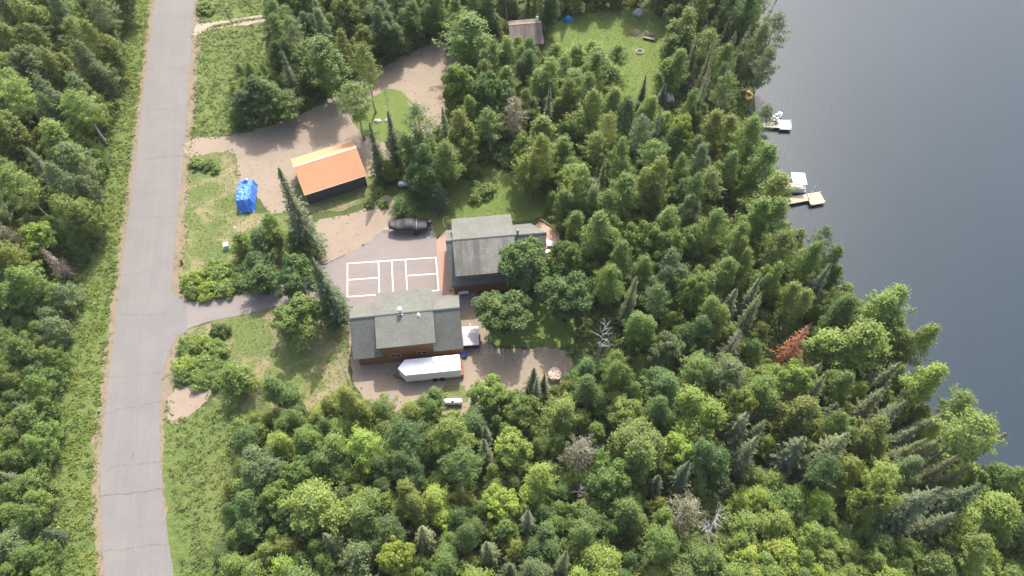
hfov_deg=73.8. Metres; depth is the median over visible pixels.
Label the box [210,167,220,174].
shrub
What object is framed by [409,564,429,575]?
young tree
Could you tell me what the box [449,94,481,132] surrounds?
broadleaf tree
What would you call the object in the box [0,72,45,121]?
aspen tree
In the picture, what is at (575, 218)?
broadleaf tree
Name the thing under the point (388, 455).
young tree
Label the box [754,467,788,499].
young tree
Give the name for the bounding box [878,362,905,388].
young tree
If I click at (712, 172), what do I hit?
aspen tree
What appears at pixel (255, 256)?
broadleaf tree
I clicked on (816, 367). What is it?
fir tree
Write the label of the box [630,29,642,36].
brush pile
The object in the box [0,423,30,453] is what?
young tree
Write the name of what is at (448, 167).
broadleaf tree
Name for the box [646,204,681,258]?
broadleaf tree
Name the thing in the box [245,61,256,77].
young tree
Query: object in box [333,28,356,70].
broadleaf tree
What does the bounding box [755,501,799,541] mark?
young tree
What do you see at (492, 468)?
young tree
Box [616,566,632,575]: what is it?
young tree
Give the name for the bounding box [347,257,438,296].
court lines
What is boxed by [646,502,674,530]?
young tree
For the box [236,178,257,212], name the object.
tarp covered trailer
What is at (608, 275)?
broadleaf tree
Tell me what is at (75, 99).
aspen tree
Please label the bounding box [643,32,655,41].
garden bench
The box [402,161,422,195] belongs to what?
broadleaf tree
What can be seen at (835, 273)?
broadleaf tree
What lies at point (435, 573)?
broadleaf tree
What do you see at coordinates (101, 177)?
young tree
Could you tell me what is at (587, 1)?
broadleaf tree
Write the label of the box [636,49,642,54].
fire pit
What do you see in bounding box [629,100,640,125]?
young tree
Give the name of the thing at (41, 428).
young tree
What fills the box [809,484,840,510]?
young tree
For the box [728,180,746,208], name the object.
young tree
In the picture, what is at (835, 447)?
fir tree
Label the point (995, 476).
broadleaf tree
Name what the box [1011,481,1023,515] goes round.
broadleaf tree
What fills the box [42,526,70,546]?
spruce tree
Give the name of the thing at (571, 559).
young tree
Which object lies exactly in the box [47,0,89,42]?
broadleaf tree
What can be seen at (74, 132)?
young tree
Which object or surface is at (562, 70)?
broadleaf tree
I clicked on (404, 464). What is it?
broadleaf tree
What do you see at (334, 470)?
broadleaf tree
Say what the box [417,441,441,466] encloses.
young tree
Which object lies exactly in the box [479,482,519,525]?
broadleaf tree
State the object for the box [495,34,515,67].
broadleaf tree
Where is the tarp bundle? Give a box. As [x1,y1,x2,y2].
[563,15,572,22]
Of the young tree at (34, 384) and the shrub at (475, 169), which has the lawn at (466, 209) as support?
the shrub at (475, 169)
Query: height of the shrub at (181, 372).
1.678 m
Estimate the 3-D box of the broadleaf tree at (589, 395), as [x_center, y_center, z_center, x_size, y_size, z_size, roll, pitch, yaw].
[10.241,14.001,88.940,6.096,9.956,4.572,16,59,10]
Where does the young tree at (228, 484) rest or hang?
on the meadow at (179, 549)
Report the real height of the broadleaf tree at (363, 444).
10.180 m
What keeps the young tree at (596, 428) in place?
on the ground at (394, 188)
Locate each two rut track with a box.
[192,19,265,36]
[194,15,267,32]
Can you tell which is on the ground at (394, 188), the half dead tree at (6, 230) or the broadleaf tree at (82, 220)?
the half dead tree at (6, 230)
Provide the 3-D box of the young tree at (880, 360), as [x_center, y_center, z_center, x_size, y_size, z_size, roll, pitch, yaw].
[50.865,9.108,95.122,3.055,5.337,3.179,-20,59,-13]
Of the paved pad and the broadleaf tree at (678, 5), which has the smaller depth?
the paved pad
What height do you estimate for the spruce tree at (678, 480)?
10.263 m
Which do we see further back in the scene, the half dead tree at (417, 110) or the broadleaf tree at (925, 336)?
the half dead tree at (417, 110)
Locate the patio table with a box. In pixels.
[547,240,554,246]
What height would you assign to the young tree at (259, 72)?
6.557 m
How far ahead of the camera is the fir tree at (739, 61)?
124.96 m
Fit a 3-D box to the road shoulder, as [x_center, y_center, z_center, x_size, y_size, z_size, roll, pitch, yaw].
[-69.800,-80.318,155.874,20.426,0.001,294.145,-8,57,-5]
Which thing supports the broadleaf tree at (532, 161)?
on the lawn at (466, 209)
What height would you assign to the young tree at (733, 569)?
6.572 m
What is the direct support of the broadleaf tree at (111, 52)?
on the meadow at (83, 316)
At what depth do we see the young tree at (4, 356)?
95.36 m
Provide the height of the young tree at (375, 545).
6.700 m
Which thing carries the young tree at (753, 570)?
on the ground at (394, 188)
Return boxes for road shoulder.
[90,0,202,575]
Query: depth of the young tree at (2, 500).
84.20 m
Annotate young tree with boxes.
[0,190,18,212]
[0,303,21,328]
[0,323,31,354]
[0,335,42,372]
[0,349,13,366]
[0,361,25,389]
[0,370,29,392]
[0,388,27,411]
[0,400,12,418]
[0,412,16,428]
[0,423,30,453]
[0,424,13,451]
[0,450,23,473]
[0,478,26,505]
[0,494,8,504]
[0,497,25,531]
[0,524,34,564]
[0,558,28,575]
[1,444,36,472]
[5,395,59,435]
[6,500,49,536]
[6,538,38,575]
[10,314,40,336]
[12,249,42,270]
[12,459,60,501]
[15,217,25,232]
[18,433,46,454]
[19,329,37,348]
[19,533,66,570]
[20,360,45,383]
[20,487,59,514]
[21,212,45,239]
[21,372,57,399]
[24,429,63,461]
[25,147,43,172]
[26,129,39,149]
[27,319,51,339]
[27,419,67,450]
[30,305,65,329]
[30,561,60,575]
[31,336,54,349]
[32,126,49,145]
[32,344,60,364]
[33,393,60,417]
[34,316,72,349]
[39,358,69,392]
[40,281,86,315]
[40,344,72,370]
[42,213,63,235]
[43,280,63,300]
[46,224,62,243]
[47,188,58,199]
[52,209,73,230]
[56,225,84,253]
[62,124,90,151]
[71,1,87,18]
[77,136,98,148]
[82,156,105,181]
[84,141,105,158]
[89,148,109,170]
[91,92,119,119]
[112,5,132,28]
[210,541,239,574]
[216,357,266,405]
[218,501,238,526]
[219,474,245,502]
[221,528,249,554]
[223,109,247,129]
[224,84,241,108]
[226,231,253,258]
[227,415,258,445]
[227,478,254,500]
[231,454,248,477]
[233,62,248,84]
[239,257,281,296]
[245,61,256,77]
[246,410,267,426]
[248,485,266,509]
[252,421,269,444]
[254,539,279,567]
[255,70,265,79]
[258,63,274,80]
[262,410,279,430]
[263,523,290,544]
[267,549,301,575]
[268,55,284,80]
[271,504,296,538]
[271,531,303,559]
[284,449,307,467]
[291,399,311,422]
[292,545,317,571]
[306,536,329,560]
[307,402,331,432]
[307,447,325,472]
[312,550,340,575]
[315,417,332,435]
[319,390,341,419]
[331,404,352,421]
[333,482,354,500]
[333,533,377,575]
[343,463,372,495]
[368,538,387,566]
[378,488,397,516]
[380,158,399,181]
[383,450,395,483]
[388,190,423,218]
[400,24,412,53]
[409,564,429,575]
[411,552,434,572]
[414,420,437,447]
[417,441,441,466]
[422,463,457,491]
[435,528,461,554]
[444,504,473,530]
[452,484,480,509]
[457,550,484,571]
[464,433,478,454]
[467,498,489,524]
[477,474,507,497]
[481,402,501,424]
[482,459,505,482]
[483,518,499,541]
[485,414,503,436]
[488,515,520,544]
[493,422,512,443]
[499,532,527,562]
[501,471,524,496]
[502,0,521,18]
[512,35,525,64]
[514,87,525,101]
[523,424,544,442]
[529,437,547,462]
[531,500,556,524]
[534,45,542,65]
[534,454,564,493]
[541,170,561,193]
[542,430,569,461]
[543,512,570,544]
[544,43,567,63]
[544,190,556,211]
[546,498,571,519]
[547,475,576,504]
[555,379,576,401]
[559,542,579,574]
[564,256,591,278]
[565,468,586,499]
[566,241,584,265]
[577,419,612,450]
[582,40,602,58]
[584,260,603,282]
[588,498,608,531]
[589,267,604,292]
[591,161,614,187]
[593,358,608,385]
[600,519,622,546]
[607,131,627,157]
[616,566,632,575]
[617,222,632,239]
[618,546,640,574]
[623,490,647,509]
[624,381,646,405]
[626,465,648,497]
[627,353,652,383]
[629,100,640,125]
[630,211,651,227]
[637,559,671,575]
[640,263,659,281]
[642,493,669,517]
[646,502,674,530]
[648,327,668,350]
[652,459,675,485]
[659,185,677,209]
[659,297,682,319]
[660,311,681,331]
[671,536,690,560]
[681,246,702,274]
[686,475,709,501]
[689,262,714,275]
[694,254,719,272]
[703,415,724,439]
[705,20,721,45]
[707,235,724,252]
[707,246,721,263]
[709,549,728,575]
[710,558,750,575]
[717,227,729,246]
[721,506,768,548]
[722,528,750,551]
[725,487,751,511]
[725,537,760,575]
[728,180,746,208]
[732,187,755,218]
[734,337,764,366]
[736,463,770,489]
[737,483,775,512]
[738,366,753,387]
[742,245,761,270]
[743,318,773,343]
[746,563,765,575]
[750,309,773,329]
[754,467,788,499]
[755,432,775,461]
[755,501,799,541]
[755,529,800,575]
[755,546,778,570]
[755,557,788,575]
[763,478,809,527]
[764,361,783,377]
[789,562,812,575]
[791,228,806,248]
[791,517,829,555]
[792,545,816,569]
[793,506,818,528]
[799,486,836,522]
[804,303,825,323]
[808,560,828,575]
[809,321,830,337]
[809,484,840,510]
[811,453,866,498]
[813,545,839,574]
[816,507,843,529]
[817,525,841,548]
[824,568,847,575]
[826,531,867,568]
[830,521,854,538]
[833,556,865,575]
[835,400,853,416]
[838,381,870,405]
[849,516,874,545]
[856,557,915,575]
[858,546,886,575]
[859,520,899,564]
[867,347,885,365]
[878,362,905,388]
[883,555,913,574]
[893,532,921,559]
[904,540,956,575]
[906,405,933,424]
[913,417,941,444]
[947,459,980,484]
[949,551,994,575]
[968,544,1004,575]
[975,523,1013,551]
[989,551,1023,575]
[996,479,1021,497]
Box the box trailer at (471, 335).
[462,324,480,348]
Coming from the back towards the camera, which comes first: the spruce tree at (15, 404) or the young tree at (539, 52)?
the young tree at (539, 52)
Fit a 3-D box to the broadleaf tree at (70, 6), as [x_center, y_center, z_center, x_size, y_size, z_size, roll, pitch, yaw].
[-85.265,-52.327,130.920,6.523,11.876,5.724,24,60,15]
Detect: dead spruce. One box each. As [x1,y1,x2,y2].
[40,247,77,280]
[696,22,707,61]
[715,327,744,366]
[771,323,813,364]
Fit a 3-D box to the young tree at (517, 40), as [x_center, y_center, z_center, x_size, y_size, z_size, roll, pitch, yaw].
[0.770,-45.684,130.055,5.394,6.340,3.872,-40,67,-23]
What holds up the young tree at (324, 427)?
on the ground at (394, 188)
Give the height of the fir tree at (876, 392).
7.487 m
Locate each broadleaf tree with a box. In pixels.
[0,0,30,40]
[0,21,26,65]
[0,49,14,75]
[0,65,36,119]
[0,109,38,160]
[0,154,25,187]
[0,194,12,236]
[0,240,43,280]
[0,259,17,308]
[0,262,51,322]
[5,43,52,92]
[7,0,65,43]
[10,0,41,12]
[17,221,57,257]
[21,22,60,81]
[31,72,82,131]
[35,0,74,15]
[35,44,86,94]
[38,117,85,169]
[41,160,107,212]
[45,192,108,242]
[46,0,79,31]
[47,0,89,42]
[54,140,102,196]
[63,71,104,108]
[68,39,121,97]
[76,16,128,77]
[105,0,140,17]
[215,550,271,575]
[224,73,275,122]
[231,485,269,544]
[236,443,287,491]
[243,223,277,273]
[251,79,304,121]
[256,211,290,251]
[259,476,293,513]
[260,375,306,410]
[263,0,297,33]
[264,429,295,460]
[266,12,292,59]
[267,0,290,9]
[267,38,298,74]
[269,291,322,343]
[269,465,353,541]
[272,253,318,298]
[272,408,312,436]
[280,453,317,490]
[281,549,332,575]
[283,230,324,265]
[289,31,352,100]
[289,423,325,458]
[290,0,320,17]
[296,11,315,39]
[307,443,352,485]
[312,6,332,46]
[320,415,359,464]
[330,0,364,43]
[333,0,358,31]
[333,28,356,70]
[335,383,374,423]
[340,485,390,541]
[344,423,392,473]
[350,23,378,66]
[354,0,371,24]
[358,0,395,42]
[367,392,400,441]
[368,449,396,493]
[369,3,406,58]
[375,535,416,575]
[383,129,406,155]
[386,0,405,18]
[388,476,429,521]
[390,448,427,491]
[394,133,418,168]
[395,0,426,44]
[396,398,423,430]
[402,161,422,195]
[408,128,437,166]
[408,142,442,197]
[416,385,447,422]
[417,408,481,459]
[420,0,447,39]
[422,481,453,533]
[424,570,442,575]
[430,534,463,575]
[432,10,503,69]
[433,139,471,191]
[440,0,465,11]
[440,64,481,109]
[443,0,461,20]
[445,8,467,45]
[445,106,480,172]
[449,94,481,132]
[449,514,489,553]
[452,61,474,94]
[461,0,488,43]
[462,402,489,440]
[465,372,507,408]
[467,69,514,127]
[471,289,533,336]
[474,37,500,79]
[476,0,502,16]
[476,58,497,105]
[479,0,504,42]
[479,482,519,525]
[493,424,533,469]
[494,64,521,106]
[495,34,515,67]
[498,235,550,291]
[503,388,543,429]
[509,132,558,195]
[510,130,538,168]
[513,46,539,89]
[514,35,538,64]
[515,553,556,575]
[517,86,540,134]
[518,461,559,514]
[522,518,566,565]
[525,55,562,108]
[527,114,559,153]
[533,270,594,321]
[536,0,561,31]
[538,396,587,438]
[542,132,584,183]
[545,240,581,279]
[548,187,577,228]
[550,77,577,130]
[551,51,573,84]
[555,120,582,155]
[557,161,590,211]
[559,87,606,146]
[560,502,612,553]
[561,210,588,246]
[562,357,601,389]
[564,41,586,70]
[564,565,591,575]
[569,536,624,575]
[570,373,609,418]
[573,208,622,264]
[574,71,609,122]
[576,177,606,223]
[579,49,607,92]
[580,46,627,92]
[584,0,593,9]
[584,448,637,509]
[588,263,628,308]
[590,187,625,234]
[597,348,635,393]
[598,237,633,280]
[602,85,623,117]
[602,390,644,428]
[604,136,636,193]
[605,169,648,223]
[606,43,632,68]
[606,414,667,478]
[607,495,651,536]
[610,94,636,139]
[617,309,657,348]
[623,252,660,303]
[624,219,659,263]
[632,154,671,215]
[634,95,662,131]
[636,364,682,404]
[636,516,687,568]
[639,394,678,434]
[643,110,671,143]
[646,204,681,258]
[646,330,685,366]
[650,47,690,98]
[650,124,682,174]
[652,229,686,268]
[653,245,690,300]
[654,531,720,575]
[656,0,670,15]
[657,4,701,65]
[660,431,699,472]
[661,113,692,164]
[663,171,708,212]
[665,0,699,26]
[666,152,692,194]
[668,312,716,351]
[668,382,731,443]
[674,275,709,320]
[675,190,700,227]
[680,88,704,139]
[680,133,713,164]
[681,206,730,258]
[685,292,730,341]
[686,437,733,485]
[687,141,712,181]
[691,255,742,302]
[692,0,714,35]
[694,108,740,160]
[705,349,755,405]
[706,61,731,112]
[706,149,741,194]
[707,40,736,87]
[708,0,728,24]
[711,0,742,37]
[716,219,754,259]
[719,388,758,426]
[721,234,755,287]
[724,112,773,178]
[725,0,760,48]
[730,194,791,253]
[732,0,762,35]
[736,169,796,220]
[736,371,784,422]
[737,20,775,88]
[739,141,779,192]
[745,261,785,306]
[748,227,798,274]
[767,388,827,443]
[773,279,816,327]
[774,358,817,402]
[783,241,825,285]
[799,317,894,379]
[808,243,845,290]
[814,408,857,452]
[817,291,858,329]
[817,368,855,406]
[843,280,916,349]
[843,473,902,522]
[846,413,891,462]
[882,321,942,366]
[888,452,925,493]
[898,360,950,410]
[937,515,998,571]
[944,483,1023,537]
[974,460,1023,495]
[998,514,1023,548]
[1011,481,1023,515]
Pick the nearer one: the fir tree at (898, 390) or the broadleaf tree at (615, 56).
the fir tree at (898, 390)
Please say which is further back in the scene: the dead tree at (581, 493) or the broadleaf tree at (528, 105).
the broadleaf tree at (528, 105)
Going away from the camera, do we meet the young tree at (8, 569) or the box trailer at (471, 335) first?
the young tree at (8, 569)
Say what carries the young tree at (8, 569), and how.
on the ground at (394, 188)
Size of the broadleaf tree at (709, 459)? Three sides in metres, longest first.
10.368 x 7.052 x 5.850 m
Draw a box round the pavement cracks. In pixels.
[101,17,384,551]
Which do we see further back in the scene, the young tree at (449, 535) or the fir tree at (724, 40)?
the fir tree at (724, 40)
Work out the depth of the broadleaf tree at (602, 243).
99.06 m
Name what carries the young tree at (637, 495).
on the ground at (394, 188)
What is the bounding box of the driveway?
[176,227,479,328]
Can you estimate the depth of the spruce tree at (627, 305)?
95.75 m
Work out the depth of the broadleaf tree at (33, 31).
122.52 m
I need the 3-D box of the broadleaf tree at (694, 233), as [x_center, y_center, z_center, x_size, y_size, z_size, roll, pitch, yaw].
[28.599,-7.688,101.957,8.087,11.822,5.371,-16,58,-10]
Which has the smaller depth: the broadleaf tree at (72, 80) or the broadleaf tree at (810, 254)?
the broadleaf tree at (810, 254)
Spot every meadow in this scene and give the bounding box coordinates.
[54,0,150,575]
[162,403,266,575]
[192,0,283,137]
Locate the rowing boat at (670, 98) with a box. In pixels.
[664,92,674,102]
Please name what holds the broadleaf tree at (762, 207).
on the ground at (394, 188)
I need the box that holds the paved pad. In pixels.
[436,230,455,294]
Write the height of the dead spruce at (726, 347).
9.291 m
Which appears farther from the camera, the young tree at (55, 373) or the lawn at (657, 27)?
the lawn at (657, 27)
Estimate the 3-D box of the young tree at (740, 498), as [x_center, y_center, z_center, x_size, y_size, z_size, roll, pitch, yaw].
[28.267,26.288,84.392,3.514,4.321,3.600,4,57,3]
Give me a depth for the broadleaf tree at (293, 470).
82.02 m
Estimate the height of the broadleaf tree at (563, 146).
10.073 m
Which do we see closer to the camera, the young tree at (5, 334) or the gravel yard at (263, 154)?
the young tree at (5, 334)
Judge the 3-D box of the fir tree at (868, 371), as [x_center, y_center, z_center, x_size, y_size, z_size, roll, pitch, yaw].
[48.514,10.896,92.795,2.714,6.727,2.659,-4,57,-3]
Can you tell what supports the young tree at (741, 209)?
on the ground at (394, 188)
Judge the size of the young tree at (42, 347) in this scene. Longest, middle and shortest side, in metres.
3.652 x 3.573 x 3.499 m
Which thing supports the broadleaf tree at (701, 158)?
on the ground at (394, 188)
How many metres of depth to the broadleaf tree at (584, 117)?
111.71 m
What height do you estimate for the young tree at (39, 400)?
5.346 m
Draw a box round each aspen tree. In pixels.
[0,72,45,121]
[0,161,55,222]
[56,87,108,142]
[57,13,98,55]
[85,0,103,11]
[85,0,124,48]
[224,422,262,453]
[280,13,305,51]
[330,80,372,139]
[347,41,382,113]
[366,510,411,552]
[378,414,425,459]
[437,442,487,491]
[456,560,495,575]
[473,105,503,154]
[503,0,509,20]
[556,67,586,110]
[575,129,609,175]
[595,109,619,163]
[628,113,657,164]
[636,138,670,171]
[636,281,672,319]
[676,344,715,389]
[688,27,722,73]
[693,162,725,207]
[708,69,744,111]
[747,45,779,112]
[748,102,778,142]
[752,0,771,29]
[752,7,792,73]
[797,449,846,488]
[798,225,834,278]
[856,453,905,492]
[926,404,1007,473]
[933,383,981,433]
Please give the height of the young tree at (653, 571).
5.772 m
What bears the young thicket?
on the ground at (394, 188)
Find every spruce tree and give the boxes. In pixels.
[0,471,22,492]
[11,402,29,416]
[23,146,61,190]
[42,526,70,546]
[277,167,328,265]
[280,48,306,109]
[310,256,352,333]
[312,0,334,33]
[322,532,347,559]
[368,122,391,184]
[386,111,406,172]
[412,525,440,557]
[440,107,449,140]
[476,425,496,449]
[477,438,496,473]
[479,541,504,573]
[498,560,519,575]
[517,509,539,540]
[522,368,540,391]
[525,386,530,394]
[530,379,544,404]
[540,374,549,394]
[543,87,554,133]
[550,550,569,575]
[561,0,572,11]
[595,159,607,189]
[612,274,637,325]
[635,76,646,104]
[641,475,665,500]
[643,109,660,162]
[657,83,668,111]
[661,461,690,501]
[679,36,698,90]
[690,41,713,98]
[695,53,714,99]
[695,67,710,125]
[697,343,710,358]
[716,288,737,326]
[718,480,736,498]
[725,45,738,91]
[728,30,736,61]
[731,275,761,321]
[799,262,832,311]
[858,399,907,432]
[866,361,902,395]
[876,437,928,466]
[895,412,945,443]
[906,454,959,491]
[944,432,1008,465]
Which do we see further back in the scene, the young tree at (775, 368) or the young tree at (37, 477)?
the young tree at (775, 368)
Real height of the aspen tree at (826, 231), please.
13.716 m
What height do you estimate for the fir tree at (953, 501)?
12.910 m
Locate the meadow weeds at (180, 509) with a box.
[165,0,276,575]
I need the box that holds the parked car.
[716,185,729,204]
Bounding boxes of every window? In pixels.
[390,353,400,357]
[416,351,426,354]
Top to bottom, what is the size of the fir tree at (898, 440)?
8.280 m
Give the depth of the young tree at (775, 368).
92.60 m
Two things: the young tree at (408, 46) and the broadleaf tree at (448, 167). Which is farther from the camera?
the young tree at (408, 46)
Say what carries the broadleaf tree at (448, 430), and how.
on the ground at (394, 188)
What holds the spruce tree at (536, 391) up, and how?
on the ground at (394, 188)
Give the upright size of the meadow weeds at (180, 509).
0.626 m
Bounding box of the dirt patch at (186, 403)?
[167,385,210,423]
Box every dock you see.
[747,119,791,130]
[787,186,825,206]
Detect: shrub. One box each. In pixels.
[170,354,196,373]
[172,368,194,387]
[175,335,196,356]
[178,268,206,289]
[183,283,198,299]
[186,157,208,171]
[187,334,214,353]
[189,369,215,391]
[193,349,213,374]
[195,0,215,15]
[197,277,218,302]
[200,158,215,172]
[203,353,223,373]
[204,258,221,278]
[206,260,235,280]
[206,337,230,356]
[208,323,231,338]
[209,367,225,391]
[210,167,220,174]
[210,278,235,299]
[225,271,250,293]
[228,256,245,277]
[364,197,374,209]
[372,186,385,197]
[376,198,389,208]
[460,156,484,178]
[468,177,497,202]
[476,139,494,163]
[490,140,515,168]
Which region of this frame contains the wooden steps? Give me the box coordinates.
[721,207,733,225]
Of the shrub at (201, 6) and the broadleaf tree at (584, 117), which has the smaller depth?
the broadleaf tree at (584, 117)
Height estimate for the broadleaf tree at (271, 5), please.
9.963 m
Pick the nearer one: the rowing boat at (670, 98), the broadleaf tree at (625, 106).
the broadleaf tree at (625, 106)
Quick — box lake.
[754,0,1023,492]
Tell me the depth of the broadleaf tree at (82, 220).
102.65 m
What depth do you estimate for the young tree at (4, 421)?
90.10 m
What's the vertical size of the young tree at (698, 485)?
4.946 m
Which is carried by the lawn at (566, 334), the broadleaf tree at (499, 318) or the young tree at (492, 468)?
the broadleaf tree at (499, 318)
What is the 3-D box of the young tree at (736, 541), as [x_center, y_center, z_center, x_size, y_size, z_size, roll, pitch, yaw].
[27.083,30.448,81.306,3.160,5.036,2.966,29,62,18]
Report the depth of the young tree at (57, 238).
106.69 m
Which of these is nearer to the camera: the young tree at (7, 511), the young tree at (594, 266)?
the young tree at (7, 511)
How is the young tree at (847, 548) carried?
on the ground at (394, 188)
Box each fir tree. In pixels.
[424,180,455,215]
[682,0,694,25]
[705,88,729,136]
[707,0,728,32]
[715,411,750,451]
[717,6,733,55]
[723,434,760,478]
[733,23,751,77]
[733,291,762,337]
[740,419,767,448]
[746,0,776,48]
[763,435,807,477]
[781,247,797,273]
[793,229,801,248]
[796,432,850,476]
[803,372,827,400]
[811,362,822,379]
[812,401,838,429]
[849,388,885,427]
[850,356,877,379]
[851,371,873,396]
[860,386,884,411]
[868,402,898,419]
[869,485,944,537]
[885,425,918,452]
[887,383,920,414]
[895,378,914,393]
[901,511,957,550]
[902,439,941,465]
[920,482,984,530]
[927,465,971,492]
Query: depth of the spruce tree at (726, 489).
85.72 m
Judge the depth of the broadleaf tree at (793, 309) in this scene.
94.54 m
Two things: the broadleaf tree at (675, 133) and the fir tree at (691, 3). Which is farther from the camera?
the fir tree at (691, 3)
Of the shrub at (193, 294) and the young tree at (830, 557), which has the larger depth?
the shrub at (193, 294)
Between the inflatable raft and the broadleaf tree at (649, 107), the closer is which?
the broadleaf tree at (649, 107)
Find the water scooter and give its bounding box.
[771,112,781,121]
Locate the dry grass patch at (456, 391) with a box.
[441,385,468,405]
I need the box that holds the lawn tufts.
[169,6,667,418]
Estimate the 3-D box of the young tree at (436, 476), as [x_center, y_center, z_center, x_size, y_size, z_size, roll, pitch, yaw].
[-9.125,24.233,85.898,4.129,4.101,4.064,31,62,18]
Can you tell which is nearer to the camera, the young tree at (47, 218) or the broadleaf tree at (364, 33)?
the young tree at (47, 218)
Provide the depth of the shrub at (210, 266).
104.46 m
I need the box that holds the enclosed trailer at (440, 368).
[393,354,463,381]
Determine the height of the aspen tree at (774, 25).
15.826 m
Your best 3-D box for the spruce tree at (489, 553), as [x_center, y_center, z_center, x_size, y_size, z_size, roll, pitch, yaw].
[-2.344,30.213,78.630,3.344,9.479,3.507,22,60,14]
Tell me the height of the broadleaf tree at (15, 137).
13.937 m
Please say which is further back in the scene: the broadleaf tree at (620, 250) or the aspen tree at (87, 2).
the aspen tree at (87, 2)
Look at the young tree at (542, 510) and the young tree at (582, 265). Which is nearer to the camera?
the young tree at (542, 510)
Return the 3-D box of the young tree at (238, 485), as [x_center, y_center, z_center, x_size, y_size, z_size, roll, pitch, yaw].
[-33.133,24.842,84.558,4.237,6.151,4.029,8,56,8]
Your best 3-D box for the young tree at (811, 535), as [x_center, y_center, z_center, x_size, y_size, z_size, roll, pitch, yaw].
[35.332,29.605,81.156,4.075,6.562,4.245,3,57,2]
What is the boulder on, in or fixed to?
on the lawn at (657, 27)
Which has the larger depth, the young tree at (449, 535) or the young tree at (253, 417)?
the young tree at (253, 417)
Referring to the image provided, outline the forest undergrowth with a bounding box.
[0,0,1023,575]
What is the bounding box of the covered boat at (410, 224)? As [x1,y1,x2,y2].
[388,218,431,235]
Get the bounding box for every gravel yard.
[183,42,456,213]
[312,195,399,265]
[348,292,572,415]
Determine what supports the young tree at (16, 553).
on the ground at (394, 188)
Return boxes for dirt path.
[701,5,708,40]
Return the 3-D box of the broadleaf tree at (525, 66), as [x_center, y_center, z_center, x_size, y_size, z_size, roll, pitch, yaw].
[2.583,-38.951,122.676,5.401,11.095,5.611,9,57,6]
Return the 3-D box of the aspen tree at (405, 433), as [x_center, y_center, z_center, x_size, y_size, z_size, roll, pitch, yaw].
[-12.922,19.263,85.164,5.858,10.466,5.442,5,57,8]
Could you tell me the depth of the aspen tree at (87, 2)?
130.70 m
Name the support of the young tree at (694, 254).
on the ground at (394, 188)
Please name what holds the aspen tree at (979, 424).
on the ground at (394, 188)
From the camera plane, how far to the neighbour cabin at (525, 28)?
131.26 m
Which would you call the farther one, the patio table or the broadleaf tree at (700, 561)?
the patio table
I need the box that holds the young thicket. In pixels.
[0,0,1023,575]
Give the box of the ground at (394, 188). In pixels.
[0,0,1022,575]
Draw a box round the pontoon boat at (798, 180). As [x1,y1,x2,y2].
[769,172,806,193]
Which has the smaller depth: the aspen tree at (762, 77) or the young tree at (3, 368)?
the young tree at (3, 368)
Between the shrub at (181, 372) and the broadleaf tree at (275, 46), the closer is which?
the shrub at (181, 372)
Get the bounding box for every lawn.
[172,303,351,415]
[181,151,314,301]
[294,176,383,214]
[352,89,425,141]
[391,159,551,237]
[488,301,578,347]
[542,7,668,101]
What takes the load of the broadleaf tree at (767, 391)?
on the ground at (394, 188)
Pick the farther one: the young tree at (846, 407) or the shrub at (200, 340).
the shrub at (200, 340)
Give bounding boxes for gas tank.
[398,181,406,187]
[443,399,461,405]
[458,290,469,295]
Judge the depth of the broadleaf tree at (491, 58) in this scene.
119.24 m
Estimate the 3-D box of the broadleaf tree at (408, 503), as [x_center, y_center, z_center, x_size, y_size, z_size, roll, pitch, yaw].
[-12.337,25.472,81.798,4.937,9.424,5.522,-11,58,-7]
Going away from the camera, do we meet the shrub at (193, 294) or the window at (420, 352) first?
the window at (420, 352)
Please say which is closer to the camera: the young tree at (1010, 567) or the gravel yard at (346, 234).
the young tree at (1010, 567)
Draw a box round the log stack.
[548,367,560,381]
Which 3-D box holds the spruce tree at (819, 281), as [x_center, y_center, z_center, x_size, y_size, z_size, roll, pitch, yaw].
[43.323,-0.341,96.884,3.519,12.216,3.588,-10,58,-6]
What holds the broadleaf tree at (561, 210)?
on the ground at (394, 188)
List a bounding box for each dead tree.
[0,225,26,249]
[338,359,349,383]
[391,100,444,151]
[499,94,530,145]
[556,434,604,474]
[571,483,584,500]
[590,318,616,361]
[664,482,708,538]
[696,502,727,545]
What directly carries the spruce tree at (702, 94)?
on the ground at (394, 188)
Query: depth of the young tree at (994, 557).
78.97 m
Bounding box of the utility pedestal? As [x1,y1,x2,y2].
[223,242,229,249]
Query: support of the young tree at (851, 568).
on the ground at (394, 188)
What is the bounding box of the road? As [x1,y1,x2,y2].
[100,0,194,575]
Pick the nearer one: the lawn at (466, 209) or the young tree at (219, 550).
the young tree at (219, 550)
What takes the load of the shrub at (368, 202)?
on the gravel yard at (346, 234)
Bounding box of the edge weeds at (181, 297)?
[87,1,578,573]
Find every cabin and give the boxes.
[446,214,559,293]
[506,16,543,50]
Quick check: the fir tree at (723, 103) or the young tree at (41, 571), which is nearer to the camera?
the young tree at (41, 571)
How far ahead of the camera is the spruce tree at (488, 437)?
87.11 m
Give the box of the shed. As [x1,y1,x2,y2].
[291,141,366,203]
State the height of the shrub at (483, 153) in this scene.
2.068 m
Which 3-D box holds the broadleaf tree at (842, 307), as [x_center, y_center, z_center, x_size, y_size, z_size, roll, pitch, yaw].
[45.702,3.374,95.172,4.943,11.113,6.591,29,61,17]
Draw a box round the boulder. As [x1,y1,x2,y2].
[632,8,643,16]
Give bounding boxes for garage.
[349,288,463,365]
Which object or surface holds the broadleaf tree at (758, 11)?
on the ground at (394, 188)
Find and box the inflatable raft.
[740,91,752,99]

